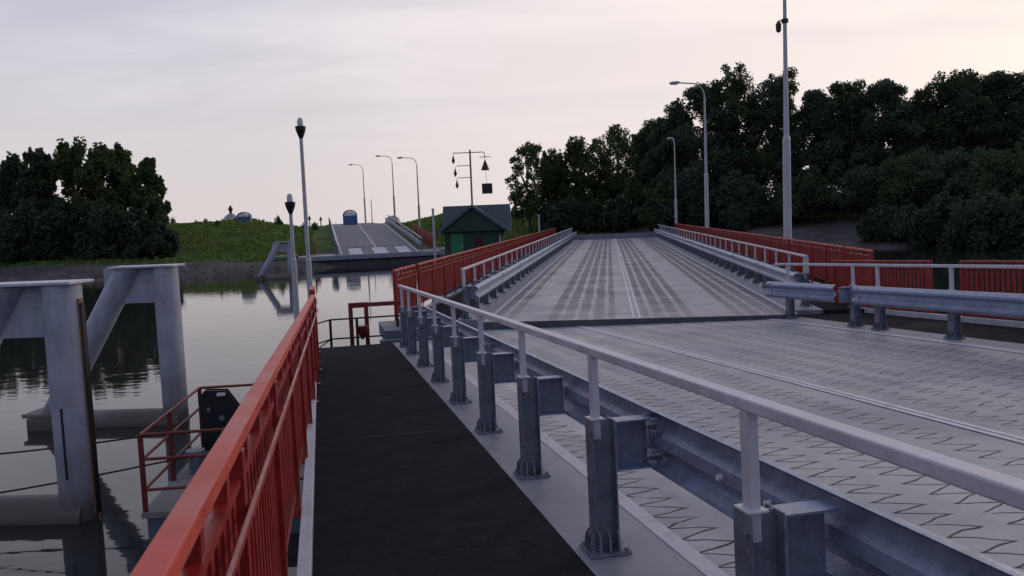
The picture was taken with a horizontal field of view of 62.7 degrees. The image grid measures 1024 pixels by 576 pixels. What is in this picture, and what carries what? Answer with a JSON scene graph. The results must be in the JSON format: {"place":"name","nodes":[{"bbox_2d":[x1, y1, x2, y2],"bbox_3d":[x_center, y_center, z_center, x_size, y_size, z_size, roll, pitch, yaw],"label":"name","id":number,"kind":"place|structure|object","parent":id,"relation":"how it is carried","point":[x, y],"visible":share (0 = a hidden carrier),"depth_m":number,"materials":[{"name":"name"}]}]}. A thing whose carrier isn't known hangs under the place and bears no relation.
{"place":"outdoors","nodes":[
{"label":"outdoors","id":0,"kind":"place"},
{"bbox_2d":[0,199,934,281],"bbox_3d":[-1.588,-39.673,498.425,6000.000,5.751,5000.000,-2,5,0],"label":"ground","id":1,"kind":"structure","parent":0,"point":[840,230],"depth_m":67.85,"materials":[{"name":"green plant"}]},
{"bbox_2d":[0,151,28,253],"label":"tree","id":2,"kind":"object","parent":1,"relation":"on","point":[12,166],"visible":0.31,"depth_m":75.62,"materials":[{"name":"green plant"}]},
{"bbox_2d":[0,197,45,262],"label":"shrub","id":3,"kind":"object","parent":1,"relation":"on","point":[19,221],"visible":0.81,"depth_m":70.96,"materials":[{"name":"green plant"}]},
{"bbox_2d":[9,146,63,259],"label":"tree","id":4,"kind":"object","parent":1,"relation":"on","point":[37,162],"visible":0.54,"depth_m":74.31,"materials":[{"name":"green plant"}]},
{"bbox_2d":[26,194,87,261],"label":"shrub","id":5,"kind":"object","parent":1,"relation":"on","point":[57,235],"visible":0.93,"depth_m":70.92,"materials":[{"name":"green plant"}]},
{"bbox_2d":[21,136,96,225],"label":"tree","id":6,"kind":"object","parent":1,"relation":"on","point":[66,161],"visible":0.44,"depth_m":75.29,"materials":[{"name":"green plant"}]},
{"bbox_2d":[72,142,131,246],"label":"tree","id":7,"kind":"object","parent":1,"relation":"on","point":[97,169],"visible":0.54,"depth_m":73.70,"materials":[{"name":"green plant"}]},
{"bbox_2d":[72,197,133,261],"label":"shrub","id":8,"kind":"object","parent":1,"relation":"on","point":[97,234],"visible":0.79,"depth_m":69.48,"materials":[{"name":"green plant"}]},
{"bbox_2d":[104,141,142,212],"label":"tree","id":9,"kind":"object","parent":1,"relation":"on","point":[122,157],"visible":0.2,"depth_m":76.81,"materials":[{"name":"green plant"}]},
{"bbox_2d":[108,206,155,259],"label":"shrub","id":10,"kind":"object","parent":1,"relation":"on","point":[130,229],"visible":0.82,"depth_m":69.94,"materials":[{"name":"green plant"}]},
{"bbox_2d":[128,156,172,227],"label":"tree","id":11,"kind":"object","parent":1,"relation":"on","point":[148,196],"visible":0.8,"depth_m":72.76,"materials":[{"name":"green plant"}]},
{"bbox_2d":[140,219,181,257],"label":"shrub","id":12,"kind":"object","parent":1,"relation":"on","point":[160,239],"visible":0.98,"depth_m":70.32,"materials":[{"name":"green plant"}]},
{"bbox_2d":[221,205,236,219],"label":"chapel","id":13,"kind":"structure","parent":1,"relation":"on","point":[231,215],"depth_m":249.76,"materials":[{"name":"white paint"}]},
{"bbox_2d":[237,212,251,221],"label":"blue booth","id":14,"kind":"object","parent":1,"relation":"on","point":[243,216],"visible":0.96,"depth_m":95.55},
{"bbox_2d":[274,214,282,225],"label":"bank bush","id":15,"kind":"object","parent":1,"relation":"on","point":[278,220],"visible":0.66,"depth_m":94.82,"materials":[{"name":"green plant"}]},
{"bbox_2d":[0,211,617,265],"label":"grass","id":16,"kind":"structure","parent":1,"relation":"on","point":[267,226],"depth_m":78.94,"materials":[{"name":"green plant"}]},
{"bbox_2d":[310,221,318,229],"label":"bank bush","id":17,"kind":"object","parent":1,"relation":"on","point":[314,225],"visible":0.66,"depth_m":94.78,"materials":[{"name":"green plant"}]},
{"bbox_2d":[298,223,442,265],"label":"landing","id":18,"kind":"object","parent":1,"relation":"on","point":[368,243],"visible":0.9,"depth_m":68.65,"materials":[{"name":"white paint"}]},
{"bbox_2d":[328,217,337,254],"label":"guard rail","id":19,"kind":"object","parent":18,"relation":"on","point":[333,237],"visible":1,"depth_m":73.36,"materials":[{"name":"metal"}]},
{"bbox_2d":[343,210,357,224],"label":"blue booth","id":20,"kind":"object","parent":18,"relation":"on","point":[349,217],"visible":0.96,"depth_m":103.56,"materials":[{"name":"blue plastic"}]},
{"bbox_2d":[349,164,366,222],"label":"street lamp","id":21,"kind":"object","parent":18,"relation":"on","point":[364,195],"visible":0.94,"depth_m":127.15,"materials":[{"name":"grey metal"}]},
{"bbox_2d":[385,215,422,250],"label":"guard rail","id":22,"kind":"object","parent":18,"relation":"on","point":[417,241],"visible":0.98,"depth_m":77.49,"materials":[{"name":"metal"}]},
{"bbox_2d":[412,225,432,248],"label":"red railing","id":23,"kind":"object","parent":18,"relation":"on","point":[426,236],"visible":0.84,"depth_m":74.89,"materials":[{"name":"metal"}]},
{"bbox_2d":[376,155,395,222],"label":"street lamp","id":24,"kind":"object","parent":1,"relation":"on","point":[393,190],"visible":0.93,"depth_m":109.23,"materials":[{"name":"grey metal"}]},
{"bbox_2d":[385,215,400,222],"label":"dome building","id":25,"kind":"structure","parent":1,"relation":"on","point":[397,219],"depth_m":168.52,"materials":[{"name":"white"}]},
{"bbox_2d":[397,157,420,227],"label":"street lamp","id":26,"kind":"object","parent":1,"relation":"on","point":[419,221],"visible":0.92,"depth_m":91.40,"materials":[{"name":"grey metal"}]},
{"bbox_2d":[0,232,845,281],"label":"shore stones","id":27,"kind":"object","parent":1,"relation":"on","point":[181,269],"visible":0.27,"depth_m":60.18,"materials":[{"name":"grey stone"}]},
{"bbox_2d":[504,141,559,231],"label":"airy tree","id":28,"kind":"object","parent":1,"relation":"on","point":[531,203],"visible":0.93,"depth_m":98.53,"materials":[{"name":"green plant"}]},
{"bbox_2d":[535,203,558,232],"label":"shrub","id":29,"kind":"object","parent":1,"relation":"on","point":[544,211],"visible":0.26,"depth_m":96.98,"materials":[{"name":"green plant"}]},
{"bbox_2d":[535,148,570,205],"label":"tree","id":30,"kind":"object","parent":1,"relation":"on","point":[550,157],"visible":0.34,"depth_m":102.22,"materials":[{"name":"green plant"}]},
{"bbox_2d":[542,194,586,233],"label":"shrub","id":31,"kind":"object","parent":1,"relation":"on","point":[566,214],"visible":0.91,"depth_m":94.88,"materials":[{"name":"green plant"}]},
{"bbox_2d":[552,135,595,210],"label":"tree","id":32,"kind":"object","parent":1,"relation":"on","point":[575,156],"visible":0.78,"depth_m":99.46,"materials":[{"name":"green plant"}]},
{"bbox_2d":[574,198,611,232],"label":"shrub","id":33,"kind":"object","parent":1,"relation":"on","point":[591,210],"visible":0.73,"depth_m":94.67,"materials":[{"name":"green plant"}]},
{"bbox_2d":[584,138,613,208],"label":"airy tree","id":34,"kind":"object","parent":1,"relation":"on","point":[597,179],"visible":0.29,"depth_m":104.63,"materials":[{"name":"green plant"}]},
{"bbox_2d":[586,123,637,204],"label":"airy tree","id":35,"kind":"object","parent":1,"relation":"on","point":[610,180],"visible":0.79,"depth_m":100.33,"materials":[{"name":"green plant"}]},
{"bbox_2d":[596,193,637,231],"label":"shrub","id":36,"kind":"object","parent":1,"relation":"on","point":[614,211],"visible":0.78,"depth_m":93.82,"materials":[{"name":"green plant"}]},
{"bbox_2d":[613,129,644,187],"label":"airy tree","id":37,"kind":"object","parent":1,"relation":"on","point":[625,155],"visible":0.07,"depth_m":102.68,"materials":[{"name":"green plant"}]},
{"bbox_2d":[622,118,663,207],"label":"willow tree","id":38,"kind":"object","parent":1,"relation":"on","point":[633,190],"visible":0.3,"depth_m":90.66,"materials":[{"name":"green plant"}]},
{"bbox_2d":[632,167,688,235],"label":"willow tree","id":39,"kind":"object","parent":1,"relation":"on","point":[656,197],"visible":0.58,"depth_m":82.61,"materials":[{"name":"green plant"}]},
{"bbox_2d":[638,108,699,189],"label":"willow tree","id":40,"kind":"object","parent":1,"relation":"on","point":[660,127],"visible":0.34,"depth_m":86.18,"materials":[{"name":"green plant"}]},
{"bbox_2d":[667,137,677,222],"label":"street lamp","id":41,"kind":"object","parent":1,"relation":"on","point":[675,199],"visible":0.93,"depth_m":75.31,"materials":[{"name":"grey metal"}]},
{"bbox_2d":[655,161,722,227],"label":"willow tree","id":42,"kind":"object","parent":1,"relation":"on","point":[691,185],"visible":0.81,"depth_m":80.50,"materials":[{"name":"green plant"}]},
{"bbox_2d":[655,81,742,189],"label":"willow tree","id":43,"kind":"object","parent":1,"relation":"on","point":[686,140],"visible":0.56,"depth_m":83.43,"materials":[{"name":"green plant"}]},
{"bbox_2d":[699,62,773,186],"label":"willow tree","id":44,"kind":"object","parent":1,"relation":"on","point":[736,90],"visible":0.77,"depth_m":81.50,"materials":[{"name":"green plant"}]},
{"bbox_2d":[709,168,778,230],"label":"willow tree","id":45,"kind":"object","parent":1,"relation":"on","point":[742,200],"visible":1,"depth_m":77.31,"materials":[{"name":"green plant"}]},
{"bbox_2d":[731,66,822,196],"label":"willow tree","id":46,"kind":"object","parent":1,"relation":"on","point":[773,100],"visible":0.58,"depth_m":81.42,"materials":[{"name":"green plant"}]},
{"bbox_2d":[764,165,848,224],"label":"willow tree","id":47,"kind":"object","parent":1,"relation":"on","point":[808,187],"visible":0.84,"depth_m":75.12,"materials":[{"name":"green plant"}]},
{"bbox_2d":[772,88,859,186],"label":"willow tree","id":48,"kind":"object","parent":1,"relation":"on","point":[814,99],"visible":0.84,"depth_m":79.64,"materials":[{"name":"green plant"}]},
{"bbox_2d":[819,79,881,183],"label":"willow tree","id":49,"kind":"object","parent":1,"relation":"on","point":[842,92],"visible":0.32,"depth_m":79.64,"materials":[{"name":"green plant"}]},
{"bbox_2d":[818,163,890,219],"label":"willow tree","id":50,"kind":"object","parent":1,"relation":"on","point":[857,193],"visible":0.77,"depth_m":72.52,"materials":[{"name":"green plant"}]},
{"bbox_2d":[839,78,925,166],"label":"willow tree","id":51,"kind":"object","parent":1,"relation":"on","point":[887,122],"visible":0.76,"depth_m":77.66,"materials":[{"name":"green plant"}]},
{"bbox_2d":[855,203,926,242],"bbox_3d":[28.261,-4.446,61.771,5.796,3.625,4.838,-2,5,0],"label":"shrub","id":52,"kind":"object","parent":1,"relation":"on","point":[879,226],"visible":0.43,"depth_m":61.67,"materials":[{"name":"green plant"}]},
{"bbox_2d":[869,144,954,215],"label":"willow tree","id":53,"kind":"object","parent":1,"relation":"on","point":[901,177],"visible":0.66,"depth_m":68.10,"materials":[{"name":"green plant"}]},
{"bbox_2d":[886,95,965,161],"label":"willow tree","id":54,"kind":"object","parent":1,"relation":"on","point":[902,148],"visible":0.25,"depth_m":77.24,"materials":[{"name":"green plant"}]},
{"bbox_2d":[892,186,965,247],"bbox_3d":[29.280,-4.367,58.051,5.334,5.284,4.944,2,6,39],"label":"shrub","id":55,"kind":"object","parent":1,"relation":"on","point":[925,228],"visible":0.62,"depth_m":56.94,"materials":[{"name":"green plant"}]},
{"bbox_2d":[913,68,1006,157],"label":"willow tree","id":56,"kind":"object","parent":1,"relation":"on","point":[962,89],"visible":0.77,"depth_m":75.56,"materials":[{"name":"green plant"}]},
{"bbox_2d":[917,145,1023,208],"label":"willow tree","id":57,"kind":"object","parent":1,"relation":"on","point":[953,176],"visible":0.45,"depth_m":65.06,"materials":[{"name":"green plant"}]},
{"bbox_2d":[936,188,1022,250],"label":"shrub","id":58,"kind":"object","parent":1,"relation":"on","point":[963,233],"visible":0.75,"depth_m":52.71,"materials":[{"name":"green plant"}]},
{"bbox_2d":[942,70,1023,156],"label":"willow tree","id":59,"kind":"object","parent":1,"relation":"on","point":[998,81],"visible":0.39,"depth_m":75.38,"materials":[{"name":"green plant"}]},
{"bbox_2d":[965,137,1023,207],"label":"willow tree","id":60,"kind":"object","parent":1,"relation":"on","point":[991,179],"visible":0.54,"depth_m":61.56,"materials":[{"name":"green plant"}]},
{"bbox_2d":[970,70,1023,158],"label":"willow tree","id":61,"kind":"object","parent":1,"relation":"on","point":[1021,98],"visible":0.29,"depth_m":74.64,"materials":[{"name":"green plant"}]},
{"bbox_2d":[977,196,1023,250],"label":"shrub","id":62,"kind":"object","parent":1,"relation":"on","point":[1013,215],"visible":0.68,"depth_m":51.74,"materials":[{"name":"green plant"}]},
{"bbox_2d":[0,248,1023,575],"bbox_3d":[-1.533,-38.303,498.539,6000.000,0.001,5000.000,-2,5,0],"label":"water","id":63,"kind":"structure","parent":0,"point":[236,330],"depth_m":19.55,"materials":[{"name":"grey liquid"}]},
{"bbox_2d":[0,279,101,524],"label":"mooring trestle","id":64,"kind":"object","parent":63,"relation":"in","point":[52,312],"visible":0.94,"depth_m":9.36,"materials":[{"name":"grey metal"}]},
{"bbox_2d":[0,436,148,454],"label":"mooring cable","id":65,"kind":"object","parent":64,"relation":"attached to","point":[53,447],"visible":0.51,"depth_m":9.75,"materials":[{"name":"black metal"}]},
{"bbox_2d":[22,263,188,430],"bbox_3d":[-6.795,1.476,14.107,2.740,3.660,0.640,-2,5,4],"label":"mooring trestle","id":66,"kind":"object","parent":63,"relation":"in","point":[158,285],"visible":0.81,"depth_m":13.90,"materials":[{"name":"grey metal"}]},
{"bbox_2d":[137,378,333,543],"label":"service platform","id":67,"kind":"structure","parent":63,"relation":"on","point":[155,513],"depth_m":8.81,"materials":[{"name":"metal"}]},
{"bbox_2d":[185,447,204,474],"bbox_3d":[-3.732,2.046,9.918,0.220,0.275,0.220,-2,5,0],"label":"bollard","id":68,"kind":"object","parent":67,"relation":"on","point":[195,463],"visible":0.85,"depth_m":9.85,"materials":[{"name":"metal"}]},
{"bbox_2d":[0,458,183,493],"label":"mooring cable","id":69,"kind":"object","parent":68,"relation":"attached to","point":[99,475],"visible":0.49,"depth_m":9.69,"materials":[{"name":"black metal"}]},
{"bbox_2d":[199,388,239,460],"bbox_3d":[-3.631,1.691,10.610,0.600,0.860,0.300,-3,5,-13],"label":"signal light","id":70,"kind":"object","parent":67,"relation":"on","point":[219,407],"visible":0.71,"depth_m":10.51,"materials":[{"name":"black metal"}]},
{"bbox_2d":[254,241,291,279],"bbox_3d":[-14.745,-1.205,52.225,2.460,3.300,0.640,-3,5,-5],"label":"mooring trestle","id":71,"kind":"object","parent":63,"relation":"in","point":[277,247],"visible":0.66,"depth_m":52.06,"materials":[{"name":"grey metal"}]},
{"bbox_2d":[275,254,297,259],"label":"abutment","id":72,"kind":"object","parent":63,"relation":"in","point":[281,256],"visible":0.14,"depth_m":65.16,"materials":[{"name":"concrete"}]},
{"bbox_2d":[285,193,299,319],"bbox_3d":[-6.284,0.037,24.366,0.300,5.540,0.300,-2,5,0],"label":"signal pole","id":73,"kind":"object","parent":63,"relation":"in","point":[290,205],"visible":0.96,"depth_m":24.24,"materials":[{"name":"grey metal"}]},
{"bbox_2d":[295,117,312,298],"bbox_3d":[-5.825,-1.004,23.980,0.300,7.640,0.300,-2,5,0],"label":"signal pole","id":74,"kind":"object","parent":63,"relation":"in","point":[300,128],"visible":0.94,"depth_m":23.83,"materials":[{"name":"grey metal"}]},
{"bbox_2d":[317,315,399,347],"bbox_3d":[-2.736,1.425,16.527,2.600,1.796,2.307,-3,5,-13],"label":"railing","id":75,"kind":"object","parent":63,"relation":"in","point":[357,337],"visible":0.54,"depth_m":16.14,"materials":[{"name":"black metal"}]},
{"bbox_2d":[348,300,400,345],"bbox_3d":[-2.650,0.892,16.460,1.040,1.260,0.080,-3,5,-13],"label":"gate frame","id":76,"kind":"object","parent":75,"relation":"on","point":[364,305],"visible":0.57,"depth_m":16.34,"materials":[{"name":"red paint"}]},
{"bbox_2d":[355,325,368,339],"bbox_3d":[-2.898,0.862,16.277,0.260,0.270,0.254,-2,5,0],"label":"fire bucket","id":77,"kind":"object","parent":76,"relation":"hanging from","point":[363,330],"visible":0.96,"depth_m":16.19,"materials":[{"name":"red paint"}]},
{"bbox_2d":[431,208,435,263],"bbox_3d":[-5.533,-3.219,59.922,0.237,4.900,0.237,-2,5,0],"label":"marker post","id":78,"kind":"object","parent":63,"relation":"in","point":[434,240],"visible":0.83,"depth_m":59.80,"materials":[{"name":"grey metal"}]},
{"bbox_2d":[430,247,444,256],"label":"abutment","id":79,"kind":"object","parent":63,"relation":"in","point":[441,249],"visible":0.14,"depth_m":69.62,"materials":[{"name":"concrete"}]},
{"bbox_2d":[469,260,515,280],"bbox_3d":[-1.948,-0.869,46.331,4.800,0.990,4.300,-2,5,2],"label":"hut pontoon","id":80,"kind":"object","parent":63,"relation":"on","point":[488,272],"visible":0.07,"depth_m":44.17,"materials":[{"name":"metal"}]},
{"bbox_2d":[436,204,511,259],"bbox_3d":[-2.032,-2.964,46.151,3.960,3.200,3.410,-2,5,2],"label":"hut","id":81,"kind":"object","parent":80,"relation":"on","point":[466,228],"visible":0.77,"depth_m":44.91,"materials":[{"name":"paint"}]},
{"bbox_2d":[450,233,463,256],"bbox_3d":[-2.933,-2.165,44.952,0.670,1.480,0.077,-2,5,2],"label":"door","id":82,"kind":"structure","parent":81,"relation":"in","point":[457,246],"depth_m":44.93,"materials":[{"name":"green wood"}]},
{"bbox_2d":[452,150,492,204],"bbox_3d":[-2.180,-5.909,46.010,2.175,3.300,0.473,-2,5,2],"label":"signal mast","id":83,"kind":"object","parent":81,"relation":"attached to","point":[486,188],"visible":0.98,"depth_m":45.96,"materials":[{"name":"grey metal"}]},
{"bbox_2d":[538,215,539,231],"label":"marker post","id":84,"kind":"object","parent":63,"relation":"in","point":[539,223],"visible":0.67,"depth_m":77.71,"materials":[{"name":"grey metal"}]},
{"bbox_2d":[399,232,887,329],"bbox_3d":[5.678,-1.160,44.179,10.000,2.120,55.380,-2,5,7],"label":"bridge span","id":85,"kind":"object","parent":63,"relation":"on","point":[618,279],"visible":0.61,"depth_m":22.43,"materials":[{"name":"paint"}]},
{"bbox_2d":[392,264,417,319],"bbox_3d":[-2.307,0.078,18.259,0.122,1.075,1.920,-2,5,7],"label":"red railing","id":86,"kind":"object","parent":85,"relation":"on","point":[408,278],"visible":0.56,"depth_m":18.17,"materials":[{"name":"metal"}]},
{"bbox_2d":[416,228,555,303],"bbox_3d":[0.744,-2.252,44.732,0.122,1.075,51.020,-2,5,7],"label":"red railing","id":87,"kind":"object","parent":85,"relation":"on","point":[444,275],"visible":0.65,"depth_m":25.92,"materials":[{"name":"metal"}]},
{"bbox_2d":[460,228,576,318],"bbox_3d":[2.207,-2.239,44.514,0.475,1.070,54.800,-2,5,7],"label":"guard rail","id":88,"kind":"object","parent":85,"relation":"on","point":[478,289],"visible":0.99,"depth_m":23.79,"materials":[{"name":"metal"}]},
{"bbox_2d":[654,224,812,305],"bbox_3d":[9.101,-2.477,44.052,0.475,1.070,54.100,-2,5,7],"label":"guard rail","id":89,"kind":"object","parent":85,"relation":"on","point":[765,269],"visible":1,"depth_m":25.37,"materials":[{"name":"metal"}]},
{"bbox_2d":[675,223,844,286],"bbox_3d":[10.669,-2.651,44.766,0.122,1.075,50.620,-2,5,7],"label":"red railing","id":90,"kind":"object","parent":85,"relation":"on","point":[820,254],"visible":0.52,"depth_m":27.04,"materials":[{"name":"metal"}]},
{"bbox_2d":[844,246,873,286],"bbox_3d":[7.646,-0.343,18.540,0.122,1.075,2.020,-2,5,7],"label":"red railing","id":91,"kind":"object","parent":85,"relation":"on","point":[849,255],"visible":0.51,"depth_m":18.48,"materials":[{"name":"metal"}]},
{"bbox_3d":[9.142,-0.180,27.426,0.760,0.675,0.500,-2,5,7],"label":"lamp bracket","id":92,"kind":"object","parent":85,"relation":"attached to","visible":0},
{"bbox_2d":[782,0,794,271],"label":"street lamp","id":93,"kind":"object","parent":92,"relation":"on","point":[787,224],"visible":0.79,"depth_m":26.99,"materials":[{"name":"grey metal"}]},
{"bbox_2d":[776,18,788,32],"bbox_3d":[8.604,-8.356,26.768,0.396,0.410,0.213,-2,5,7],"label":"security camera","id":94,"kind":"object","parent":93,"relation":"attached to","point":[778,25],"visible":1,"depth_m":26.71,"materials":[{"name":"black plastic"}]},
{"bbox_3d":[11.970,-2.340,51.969,0.760,0.675,0.500,-2,5,7],"label":"lamp bracket","id":95,"kind":"object","parent":85,"relation":"attached to","visible":0},
{"bbox_2d":[669,81,708,227],"bbox_3d":[10.896,-7.615,51.489,2.304,9.986,0.320,-2,5,-1],"label":"street lamp","id":96,"kind":"object","parent":95,"relation":"on","point":[706,195],"visible":0.93,"depth_m":51.47,"materials":[{"name":"grey metal"}]},
{"bbox_2d":[297,306,1023,575],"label":"bridge span","id":97,"kind":"object","parent":63,"relation":"on","point":[408,470],"visible":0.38,"depth_m":6.72,"materials":[{"name":"metal"}]},
{"bbox_2d":[129,294,321,575],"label":"red railing","id":98,"kind":"object","parent":97,"relation":"on","point":[235,510],"visible":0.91,"depth_m":2.85,"materials":[{"name":"metal"}]},
{"bbox_2d":[309,286,319,351],"bbox_3d":[-3.023,0.528,12.849,0.122,1.075,1.570,-3,3,-13],"label":"red railing","id":99,"kind":"object","parent":97,"relation":"on","point":[311,289],"visible":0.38,"depth_m":12.10,"materials":[{"name":"metal"}]},
{"bbox_2d":[379,320,431,343],"bbox_3d":[-2.039,0.842,16.469,1.200,0.230,1.850,-3,5,-13],"label":"steel ledge","id":100,"kind":"object","parent":97,"relation":"on","point":[390,331],"visible":0.29,"depth_m":15.77,"materials":[{"name":"grey metal"}]},
{"bbox_2d":[398,285,1023,575],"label":"guard rail","id":101,"kind":"object","parent":97,"relation":"on","point":[788,521],"visible":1,"depth_m":3.58,"materials":[{"name":"metal"}]},
{"bbox_2d":[765,263,864,326],"bbox_3d":[5.477,0.085,15.522,0.475,1.070,2.600,-3,3,-13],"label":"guard rail","id":102,"kind":"object","parent":97,"relation":"on","point":[789,291],"visible":0.97,"depth_m":15.12,"materials":[{"name":"metal"}]},
{"bbox_2d":[831,260,933,313],"bbox_3d":[7.231,-0.010,16.587,0.122,1.075,3.020,-3,3,-13],"label":"red railing","id":103,"kind":"object","parent":97,"relation":"on","point":[842,273],"visible":0.48,"depth_m":16.30,"materials":[{"name":"metal"}]},
{"bbox_2d":[851,264,1023,338],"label":"guard rail","id":104,"kind":"object","parent":97,"relation":"on","point":[953,303],"visible":1,"depth_m":12.11,"materials":[{"name":"metal"}]},
{"bbox_2d":[959,260,1023,319],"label":"red railing","id":105,"kind":"object","parent":97,"relation":"on","point":[964,280],"visible":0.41,"depth_m":13.77,"materials":[{"name":"metal"}]},
{"bbox_2d":[0,0,1023,226],"label":"sky","id":106,"kind":"structure","parent":0,"point":[214,91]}
]}

